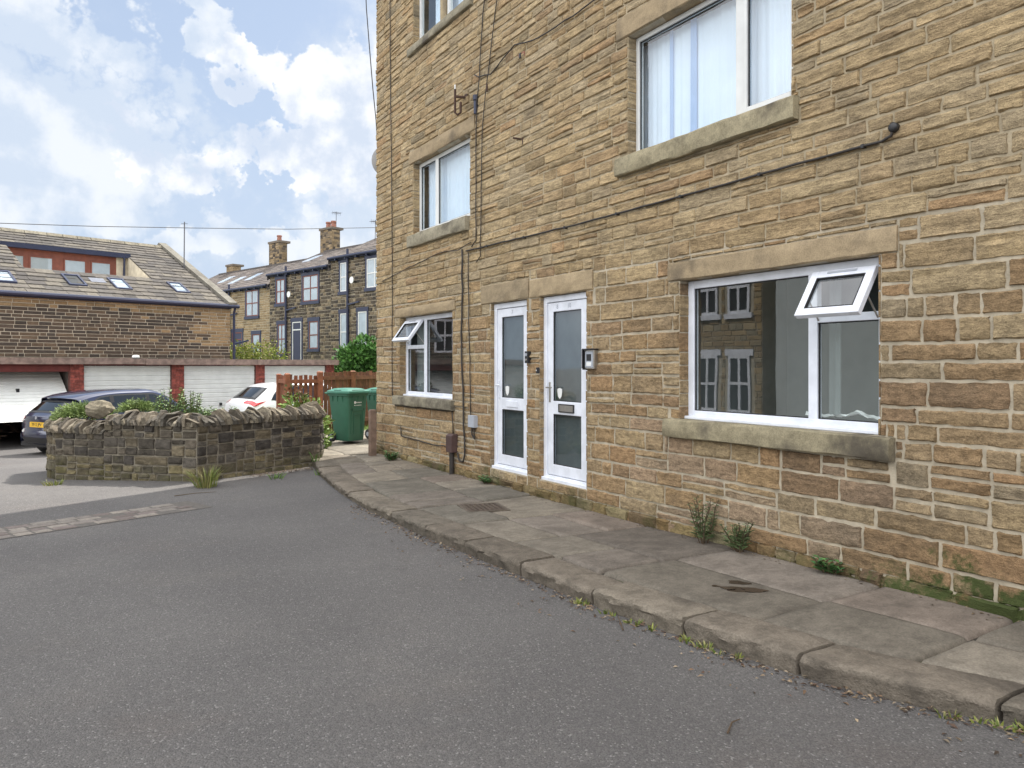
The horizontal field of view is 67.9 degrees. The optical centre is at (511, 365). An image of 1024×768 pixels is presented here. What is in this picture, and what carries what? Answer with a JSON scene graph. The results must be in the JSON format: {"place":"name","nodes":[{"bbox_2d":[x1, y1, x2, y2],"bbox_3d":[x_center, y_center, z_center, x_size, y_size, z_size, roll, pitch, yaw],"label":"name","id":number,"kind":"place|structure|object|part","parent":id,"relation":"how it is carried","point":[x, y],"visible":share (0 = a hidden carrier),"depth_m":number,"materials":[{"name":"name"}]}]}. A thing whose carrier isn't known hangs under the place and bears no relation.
{"place":"outdoors","nodes":[
{"label":"outdoors","id":0,"kind":"place"},
{"bbox_2d":[0,0,376,278],"label":"sky","id":1,"kind":"structure","parent":0,"point":[134,115],"materials":[{"name":"blue"}]},
{"bbox_2d":[0,432,1023,767],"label":"road","id":2,"kind":"structure","parent":0,"point":[300,618],"depth_m":4.11,"materials":[{"name":"grey asphalt"}]},
{"bbox_2d":[41,478,64,485],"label":"grass tuft","id":3,"kind":"object","parent":2,"relation":"on","point":[56,483],"visible":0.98,"depth_m":10.58,"materials":[{"name":"green plant"}]},
{"bbox_2d":[0,503,194,538],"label":"sett strip","id":4,"kind":"object","parent":2,"relation":"on","point":[17,530],"visible":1,"depth_m":7.89,"materials":[{"name":"stone"}]},
{"bbox_2d":[20,388,187,451],"bbox_3d":[-9.633,1.319,18.811,2.112,1.523,4.254,0,0,28],"label":"parked car","id":5,"kind":"object","parent":2,"relation":"on","point":[34,419],"visible":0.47,"depth_m":17.37,"materials":[{"name":"blue paint"}]},
{"bbox_3d":[-10.462,0.939,17.239,1.386,0.295,0.410,0,0,28],"label":"rear window","id":6,"kind":"part","parent":5,"relation":"part of","materials":[{"name":"glass"}]},
{"bbox_3d":[-9.033,0.887,18.215,0.140,0.438,2.460,0,0,28],"label":"side window","id":7,"kind":"part","parent":5,"relation":"part of","materials":[{"name":"glass"}]},
{"bbox_2d":[0,501,211,538],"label":"sett bedding","id":8,"kind":"object","parent":2,"relation":"on","point":[183,503],"visible":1,"depth_m":8.19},
{"bbox_2d":[0,227,248,358],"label":"mill house","id":9,"kind":"structure","parent":2,"relation":"on","point":[66,296],"depth_m":27.18,"materials":[{"name":"stone"}]},
{"bbox_2d":[8,247,115,274],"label":"balcony windows","id":10,"kind":"structure","parent":9,"relation":"in","point":[28,258],"depth_m":29.06,"materials":[{"name":"red plastic"}]},
{"bbox_2d":[183,222,187,267],"bbox_3d":[-13.584,-4.839,31.512,0.145,2.250,0.265,0,0,43],"label":"roof aerial","id":11,"kind":"object","parent":9,"relation":"attached to","point":[184,223],"visible":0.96,"depth_m":31.50,"materials":[{"name":"metal"}]},
{"bbox_2d":[0,223,375,228],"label":"overhead wire","id":12,"kind":"object","parent":9,"relation":"attached to","point":[168,227],"visible":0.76,"depth_m":29.30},
{"bbox_2d":[0,357,338,433],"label":"garage row","id":13,"kind":"object","parent":2,"relation":"on","point":[27,384],"visible":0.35,"depth_m":21.66,"materials":[{"name":"red brick"}]},
{"bbox_2d":[0,422,19,438],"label":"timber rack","id":14,"kind":"object","parent":13,"relation":"in","point":[11,426],"visible":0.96,"depth_m":21.52,"materials":[{"name":"black"}]},
{"bbox_2d":[0,372,66,422],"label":"garage door","id":15,"kind":"structure","parent":13,"relation":"in","point":[20,392],"depth_m":19.56,"materials":[{"name":"white plastic"}]},
{"bbox_2d":[84,366,169,396],"bbox_3d":[-10.794,1.020,21.410,0.014,2.020,2.310,0,0,43],"label":"garage door","id":16,"kind":"structure","parent":13,"relation":"in","point":[155,378],"depth_m":21.40,"materials":[{"name":"white metal"}]},
{"bbox_2d":[184,366,253,410],"bbox_3d":[-8.958,1.020,23.360,0.070,2.020,2.250,0,0,43],"label":"garage door","id":17,"kind":"structure","parent":13,"relation":"in","point":[217,385],"depth_m":23.27,"materials":[{"name":"white plastic"}]},
{"bbox_2d":[265,366,324,382],"bbox_3d":[-7.204,1.020,25.288,0.014,2.020,2.260,0,0,43],"label":"garage door","id":18,"kind":"structure","parent":13,"relation":"in","point":[270,371],"depth_m":25.20,"materials":[{"name":"white plastic"}]},
{"bbox_2d":[43,401,326,481],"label":"garden wall","id":19,"kind":"structure","parent":2,"relation":"on","point":[136,445],"depth_m":11.11,"materials":[{"name":"stone"}]},
{"bbox_2d":[85,400,114,418],"bbox_3d":[-6.154,0.655,11.362,0.403,0.282,0.242,0,0,-32],"label":"boulder","id":20,"kind":"object","parent":19,"relation":"on","point":[98,409],"visible":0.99,"depth_m":11.29,"materials":[{"name":"stone"}]},
{"bbox_2d":[182,464,226,488],"bbox_3d":[-4.072,1.465,10.178,0.647,0.330,0.684,0,0,27],"label":"grass tuft","id":21,"kind":"object","parent":2,"relation":"on","point":[209,481],"visible":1,"depth_m":10.09,"materials":[{"name":"green plant"}]},
{"bbox_2d":[267,472,287,479],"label":"grass tuft","id":22,"kind":"object","parent":2,"relation":"on","point":[277,476],"visible":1,"depth_m":10.90,"materials":[{"name":"green plant"}]},
{"bbox_2d":[224,382,331,418],"bbox_3d":[-6.394,1.279,22.825,2.066,1.623,4.266,0,0,43],"label":"parked car","id":23,"kind":"object","parent":2,"relation":"on","point":[257,396],"visible":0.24,"depth_m":21.36,"materials":[{"name":"white paint"}]},
{"bbox_3d":[-7.497,0.778,21.634,1.346,0.351,0.528,0,0,43],"label":"rear window","id":24,"kind":"part","parent":23,"relation":"part of","materials":[{"name":"glass"}]},
{"bbox_2d":[276,371,322,407],"bbox_3d":[-4.957,1.025,17.692,0.972,1.790,1.232,0,0,-32],"label":"picket fence","id":25,"kind":"object","parent":2,"relation":"on","point":[286,378],"visible":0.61,"depth_m":17.54,"materials":[{"name":"brown wood"}]},
{"bbox_2d":[278,383,335,448],"bbox_3d":[-3.693,1.001,13.718,1.029,1.405,1.064,0,0,-32],"label":"bramble bush","id":26,"kind":"object","parent":2,"relation":"on","point":[295,398],"visible":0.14,"depth_m":13.55,"materials":[{"name":"green plant"}]},
{"bbox_2d":[312,456,334,467],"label":"kerb end","id":27,"kind":"structure","parent":2,"relation":"on","point":[323,458],"depth_m":12.27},
{"bbox_2d":[309,452,321,461],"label":"grass tuft","id":28,"kind":"object","parent":27,"relation":"on","point":[315,457],"visible":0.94,"depth_m":12.04,"materials":[{"name":"green plant"}]},
{"bbox_2d":[331,332,376,386],"bbox_3d":[-5.053,0.458,27.073,3.340,3.328,2.284,0,0,10],"label":"leafy hedge","id":29,"kind":"object","parent":2,"relation":"on","point":[363,358],"visible":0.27,"depth_m":26.62,"materials":[{"name":"green plant"}]},
{"bbox_2d":[368,409,376,455],"bbox_3d":[-2.339,1.167,12.740,0.110,0.865,0.100,0,0,-32],"label":"timber post","id":30,"kind":"object","parent":2,"relation":"on","point":[372,432],"visible":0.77,"depth_m":12.71,"materials":[{"name":"brown wood"}]},
{"bbox_2d":[569,597,657,631],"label":"gutter grass","id":31,"kind":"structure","parent":2,"relation":"on","point":[577,601],"depth_m":4.92,"materials":[{"name":"green plant"}]},
{"bbox_2d":[248,462,1023,756],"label":"dead leaves","id":32,"kind":"object","parent":2,"relation":"on","point":[816,685],"visible":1,"depth_m":4.20,"materials":[{"name":"brown plant"}]},
{"bbox_2d":[315,460,1023,727],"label":"kerb","id":33,"kind":"structure","parent":2,"relation":"on","point":[888,677],"depth_m":4.36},
{"bbox_2d":[375,0,1023,622],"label":"stone building","id":34,"kind":"structure","parent":2,"relation":"on","point":[803,364],"depth_m":6.88,"materials":[{"name":"stone"}]},
{"bbox_2d":[366,0,376,134],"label":"overhead wire","id":35,"kind":"object","parent":34,"relation":"attached to","point":[370,60],"visible":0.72,"depth_m":14.99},
{"bbox_2d":[372,150,376,171],"bbox_3d":[-2.188,-3.722,13.802,0.768,0.503,0.425,0,0,24],"label":"satellite dish","id":36,"kind":"object","parent":34,"relation":"attached to","point":[374,159],"visible":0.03,"depth_m":13.74,"materials":[{"name":"grey metal"}]},
{"bbox_2d":[390,0,453,433],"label":"wall cable","id":37,"kind":"object","parent":34,"relation":"attached to","point":[392,241],"depth_m":12.55,"materials":[{"name":"black plastic"}]},
{"bbox_2d":[392,312,452,399],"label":"window","id":38,"kind":"structure","parent":34,"relation":"in","point":[428,339],"depth_m":12.82,"materials":[{"name":"white plastic"}]},
{"bbox_2d":[400,426,445,446],"bbox_3d":[-1.325,1.102,11.478,0.018,0.247,1.820,0,0,-32],"label":"wall cable","id":39,"kind":"object","parent":34,"relation":"attached to","point":[420,440],"depth_m":11.60,"materials":[{"name":"black plastic"}]},
{"bbox_2d":[382,242,470,281],"bbox_3d":[-1.380,-1.545,11.569,0.012,0.241,3.159,0,0,-32],"label":"wall cable","id":40,"kind":"object","parent":34,"relation":"attached to","point":[428,258],"depth_m":11.31,"materials":[{"name":"black plastic"}]},
{"bbox_2d":[419,0,462,38],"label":"window","id":41,"kind":"structure","parent":34,"relation":"in","point":[431,11],"depth_m":11.91,"materials":[{"name":"plastic"}]},
{"bbox_2d":[419,138,470,230],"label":"window","id":42,"kind":"structure","parent":34,"relation":"in","point":[444,193],"depth_m":11.38,"materials":[{"name":"white glass"}]},
{"bbox_2d":[446,433,457,474],"bbox_3d":[-0.845,1.242,10.642,0.100,0.575,0.170,0,0,-32],"label":"cable box","id":43,"kind":"object","parent":34,"relation":"attached to","point":[451,443],"visible":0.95,"depth_m":10.61,"materials":[{"name":"brown plastic"}]},
{"bbox_2d":[454,85,467,115],"bbox_3d":[-0.696,-3.606,10.346,0.183,0.425,0.081,0,0,-26],"label":"wall bracket","id":44,"kind":"object","parent":34,"relation":"attached to","point":[459,96],"depth_m":10.32,"materials":[{"name":"metal"}]},
{"bbox_2d":[457,249,465,462],"bbox_3d":[-0.701,-0.133,10.460,0.028,2.928,0.234,0,0,-32],"label":"wall cable","id":45,"kind":"object","parent":34,"relation":"attached to","point":[459,460],"depth_m":10.42,"materials":[{"name":"black plastic"}]},
{"bbox_2d":[468,253,470,414],"bbox_3d":[-0.574,-0.430,10.254,0.016,2.197,0.086,0,0,-32],"label":"wall cable","id":46,"kind":"object","parent":34,"relation":"attached to","point":[469,334],"depth_m":10.26,"materials":[{"name":"black plastic"}]},
{"bbox_2d":[468,415,477,439],"bbox_3d":[-0.523,0.826,10.165,0.070,0.322,0.160,0,0,-32],"label":"junction box","id":47,"kind":"object","parent":34,"relation":"attached to","point":[473,422],"visible":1,"depth_m":10.12,"materials":[{"name":"grey plastic"}]},
{"bbox_2d":[473,94,477,114],"bbox_3d":[-0.484,-3.472,10.110,0.074,0.250,0.074,0,0,36],"label":"cable joint","id":48,"kind":"object","parent":34,"relation":"attached to","point":[474,97],"visible":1,"depth_m":10.08,"materials":[{"name":"blue paint"}]},
{"bbox_2d":[471,0,484,246],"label":"wall cable","id":49,"kind":"object","parent":34,"relation":"attached to","point":[476,126],"depth_m":10.09,"materials":[{"name":"black plastic"}]},
{"bbox_2d":[476,0,496,262],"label":"wall cable","id":50,"kind":"object","parent":34,"relation":"attached to","point":[482,131],"depth_m":9.94,"materials":[{"name":"black plastic"}]},
{"bbox_2d":[491,300,527,475],"bbox_3d":[0.001,0.268,9.477,0.136,2.124,0.900,0,0,-32],"label":"door","id":51,"kind":"structure","parent":34,"relation":"in","point":[510,318],"depth_m":9.58,"materials":[{"name":"white plastic"}]},
{"bbox_2d":[525,351,530,362],"bbox_3d":[0.186,-0.100,9.021,0.056,0.140,0.070,0,0,-32],"label":"video doorbell","id":52,"kind":"object","parent":34,"relation":"attached to","point":[527,357],"visible":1,"depth_m":8.99,"materials":[{"name":"black plastic"}]},
{"bbox_2d":[474,0,594,76],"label":"wall cable","id":53,"kind":"object","parent":34,"relation":"attached to","point":[537,37],"depth_m":8.81,"materials":[{"name":"black plastic"}]},
{"bbox_2d":[541,292,586,488],"bbox_3d":[0.607,0.268,8.488,0.136,2.124,0.920,0,0,-32],"label":"door","id":54,"kind":"structure","parent":34,"relation":"in","point":[565,462],"depth_m":8.58,"materials":[{"name":"white plastic"}]},
{"bbox_2d":[582,348,598,369],"bbox_3d":[0.819,-0.067,7.961,0.085,0.223,0.190,0,0,-32],"label":"door entry keypad","id":55,"kind":"object","parent":34,"relation":"attached to","point":[589,358],"depth_m":7.93,"materials":[{"name":"metal"}]},
{"bbox_2d":[466,122,899,251],"bbox_3d":[0.991,-1.573,7.723,0.060,0.132,6.152,0,0,-32],"label":"wall cable","id":56,"kind":"object","parent":34,"relation":"attached to","point":[893,127],"depth_m":6.29,"materials":[{"name":"black plastic"}]},
{"bbox_2d":[636,0,792,150],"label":"window","id":57,"kind":"structure","parent":34,"relation":"in","point":[716,60],"depth_m":6.90,"materials":[{"name":"plastic"}]},
{"bbox_2d":[684,257,879,434],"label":"window","id":58,"kind":"structure","parent":34,"relation":"in","point":[794,347],"depth_m":7.55,"materials":[{"name":"white plastic"}]},
{"bbox_2d":[678,632,743,659],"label":"gutter grass","id":59,"kind":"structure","parent":2,"relation":"on","point":[699,644],"depth_m":4.36,"materials":[{"name":"green plant"}]},
{"bbox_2d":[727,719,739,733],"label":"twig","id":60,"kind":"object","parent":2,"relation":"on","point":[729,728],"visible":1,"depth_m":3.39,"materials":[{"name":"brown wood"}]},
{"bbox_2d":[933,707,1023,734],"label":"gutter grass","id":61,"kind":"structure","parent":2,"relation":"on","point":[997,724],"depth_m":3.42,"materials":[{"name":"green plant"}]},
{"bbox_2d":[323,430,1023,684],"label":"pavement","id":62,"kind":"structure","parent":0,"point":[849,611],"depth_m":5.45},
{"bbox_2d":[324,388,369,441],"bbox_3d":[-3.265,0.969,15.020,0.763,1.052,0.605,0,0,35],"label":"wheelie bin","id":63,"kind":"object","parent":62,"relation":"on","point":[348,407],"visible":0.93,"depth_m":14.80,"materials":[{"name":"green plastic"}]},
{"bbox_2d":[365,387,376,438],"bbox_3d":[-2.671,0.979,15.721,0.763,1.052,0.605,0,0,38],"label":"wheelie bin","id":64,"kind":"object","parent":62,"relation":"on","point":[371,399],"visible":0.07,"depth_m":15.56,"materials":[{"name":"green plastic"}]},
{"bbox_2d":[384,450,398,460],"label":"wall weed","id":65,"kind":"object","parent":62,"relation":"on","point":[392,458],"depth_m":12.06,"materials":[{"name":"green plant"}]},
{"bbox_2d":[457,502,510,511],"bbox_3d":[-0.306,1.512,8.116,0.475,0.021,0.451,0,0,-16],"label":"manhole cover","id":66,"kind":"object","parent":62,"relation":"on","point":[489,507],"visible":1,"depth_m":8.07,"materials":[{"name":"metal"}]},
{"bbox_2d":[478,475,491,483],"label":"wall weed","id":67,"kind":"object","parent":62,"relation":"on","point":[485,480],"depth_m":9.75,"materials":[{"name":"green plant"}]},
{"bbox_2d":[687,494,719,543],"bbox_3d":[1.639,1.302,6.475,0.298,0.440,0.287,0,0,-32],"label":"wall weed","id":68,"kind":"object","parent":62,"relation":"on","point":[703,533],"depth_m":6.45,"materials":[{"name":"green plant"}]},
{"bbox_2d":[719,522,755,552],"bbox_3d":[1.842,1.385,6.167,0.282,0.275,0.305,0,0,-32],"label":"wall weed","id":69,"kind":"object","parent":62,"relation":"on","point":[741,544],"depth_m":6.11,"materials":[{"name":"green plant"}]},
{"bbox_2d":[712,580,768,592],"bbox_3d":[1.550,1.506,5.162,0.293,0.004,0.319,0,0,-32],"label":"wet patch","id":70,"kind":"object","parent":62,"relation":"on","point":[742,589],"visible":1,"depth_m":5.13,"materials":[{"name":"liquid"}]},
{"bbox_2d":[810,554,844,574],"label":"wall weed","id":71,"kind":"object","parent":62,"relation":"on","point":[828,568],"depth_m":5.50,"materials":[{"name":"green plant"}]},
{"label":"planting bed","id":72,"kind":"structure","parent":0,"visible":0},
{"bbox_2d":[49,400,116,421],"bbox_3d":[-6.695,0.764,11.905,0.978,0.486,0.850,0,0,-32],"label":"plant","id":73,"kind":"object","parent":72,"relation":"on","point":[76,410],"visible":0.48,"depth_m":11.68,"materials":[{"name":"green plant"}]},
{"bbox_2d":[114,397,159,413],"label":"clump","id":74,"kind":"object","parent":72,"relation":"on","point":[144,406],"visible":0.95,"depth_m":11.81,"materials":[{"name":"green plant"}]},
{"bbox_2d":[154,388,184,412],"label":"weed clump","id":75,"kind":"object","parent":72,"relation":"on","point":[170,409],"visible":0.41,"depth_m":11.83,"materials":[{"name":"green plant"}]},
{"bbox_2d":[175,387,203,413],"bbox_3d":[-4.998,0.647,11.804,0.426,0.630,0.497,0,0,-32],"label":"weed clump","id":76,"kind":"object","parent":72,"relation":"on","point":[190,409],"visible":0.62,"depth_m":11.77,"materials":[{"name":"green plant"}]},
{"bbox_2d":[198,405,224,415],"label":"weed clump","id":77,"kind":"object","parent":72,"relation":"on","point":[206,412],"visible":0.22,"depth_m":11.93,"materials":[{"name":"green plant"}]},
{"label":"lawn","id":78,"kind":"structure","parent":0,"visible":0},
{"bbox_2d":[323,370,376,430],"bbox_3d":[-3.663,1.020,19.054,0.183,1.800,2.996,0,0,28],"label":"picket fence","id":79,"kind":"object","parent":78,"relation":"on","point":[354,379],"visible":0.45,"depth_m":18.48,"materials":[{"name":"brown wood"}]},
{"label":"garden bank","id":80,"kind":"structure","parent":0,"visible":0},
{"bbox_2d":[209,258,306,358],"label":"terrace cottage","id":81,"kind":"structure","parent":80,"relation":"on","point":[247,291],"depth_m":46.64,"materials":[{"name":"stone"}]},
{"bbox_2d":[231,328,243,358],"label":"door","id":82,"kind":"structure","parent":81,"relation":"in","point":[238,332],"depth_m":47.01,"materials":[{"name":"blue paint"}]},
{"bbox_2d":[244,288,259,319],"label":"window","id":83,"kind":"structure","parent":81,"relation":"in","point":[251,296],"depth_m":45.83,"materials":[{"name":"white glass"}]},
{"bbox_2d":[251,330,260,358],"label":"window","id":84,"kind":"structure","parent":81,"relation":"in","point":[255,335],"depth_m":45.52,"materials":[{"name":"blue paint"}]},
{"bbox_2d":[268,235,289,265],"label":"chimney stack","id":85,"kind":"object","parent":81,"relation":"on","point":[278,250],"visible":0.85,"depth_m":50.73,"materials":[{"name":"stone"}]},
{"bbox_2d":[230,338,290,359],"bbox_3d":[-10.542,0.140,30.973,2.961,2.563,1.332,0,0,-1],"label":"yellow shrub","id":86,"kind":"object","parent":80,"relation":"on","point":[248,354],"visible":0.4,"depth_m":30.88,"materials":[{"name":"green plant"}]},
{"bbox_2d":[266,244,360,359],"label":"terrace cottage","id":87,"kind":"structure","parent":80,"relation":"on","point":[300,324],"depth_m":42.22,"materials":[{"name":"stone"}]},
{"bbox_2d":[274,275,284,306],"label":"window","id":88,"kind":"structure","parent":87,"relation":"in","point":[279,280],"depth_m":43.60,"materials":[{"name":"white glass"}]},
{"bbox_2d":[276,320,284,356],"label":"window","id":89,"kind":"structure","parent":87,"relation":"in","point":[280,324],"depth_m":43.57,"materials":[{"name":"blue paint"}]},
{"bbox_2d":[290,317,302,359],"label":"door","id":90,"kind":"structure","parent":87,"relation":"in","point":[296,323],"depth_m":42.43,"materials":[{"name":"blue paint"}]},
{"bbox_2d":[300,270,319,304],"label":"window","id":91,"kind":"structure","parent":87,"relation":"in","point":[310,281],"depth_m":41.49,"materials":[{"name":"white glass"}]},
{"bbox_2d":[307,317,319,351],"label":"window","id":92,"kind":"structure","parent":87,"relation":"in","point":[313,322],"depth_m":41.27,"materials":[{"name":"white glass"}]},
{"bbox_2d":[319,221,343,252],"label":"chimney stack","id":93,"kind":"object","parent":87,"relation":"on","point":[329,239],"visible":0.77,"depth_m":46.62,"materials":[{"name":"stone"}]},
{"bbox_2d":[327,239,376,369],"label":"terrace cottage","id":94,"kind":"structure","parent":80,"relation":"on","point":[353,310],"depth_m":38.91,"materials":[{"name":"stone"}]},
{"bbox_2d":[338,259,345,294],"bbox_3d":[-8.760,-4.615,39.395,0.850,1.890,0.090,0,0,43],"label":"window","id":95,"kind":"structure","parent":94,"relation":"in","point":[342,263],"depth_m":39.48,"materials":[{"name":"white glass"}]},
{"bbox_2d":[338,309,345,347],"bbox_3d":[-8.730,-1.770,39.368,0.930,2.320,0.090,0,0,43],"label":"window","id":96,"kind":"structure","parent":94,"relation":"in","point":[342,312],"depth_m":39.50,"materials":[{"name":"white glass"}]},
{"bbox_2d":[356,307,368,343],"bbox_3d":[-7.560,-1.530,38.285,1.040,2.840,0.090,0,0,43],"label":"window","id":97,"kind":"structure","parent":94,"relation":"in","point":[362,313],"depth_m":38.32,"materials":[{"name":"white glass"}]},
{"bbox_2d":[364,254,376,291],"bbox_3d":[-6.812,-4.630,37.592,1.600,1.840,0.090,0,0,43],"label":"window","id":98,"kind":"structure","parent":94,"relation":"in","point":[370,261],"depth_m":37.83,"materials":[{"name":"blue paint"}]}
]}

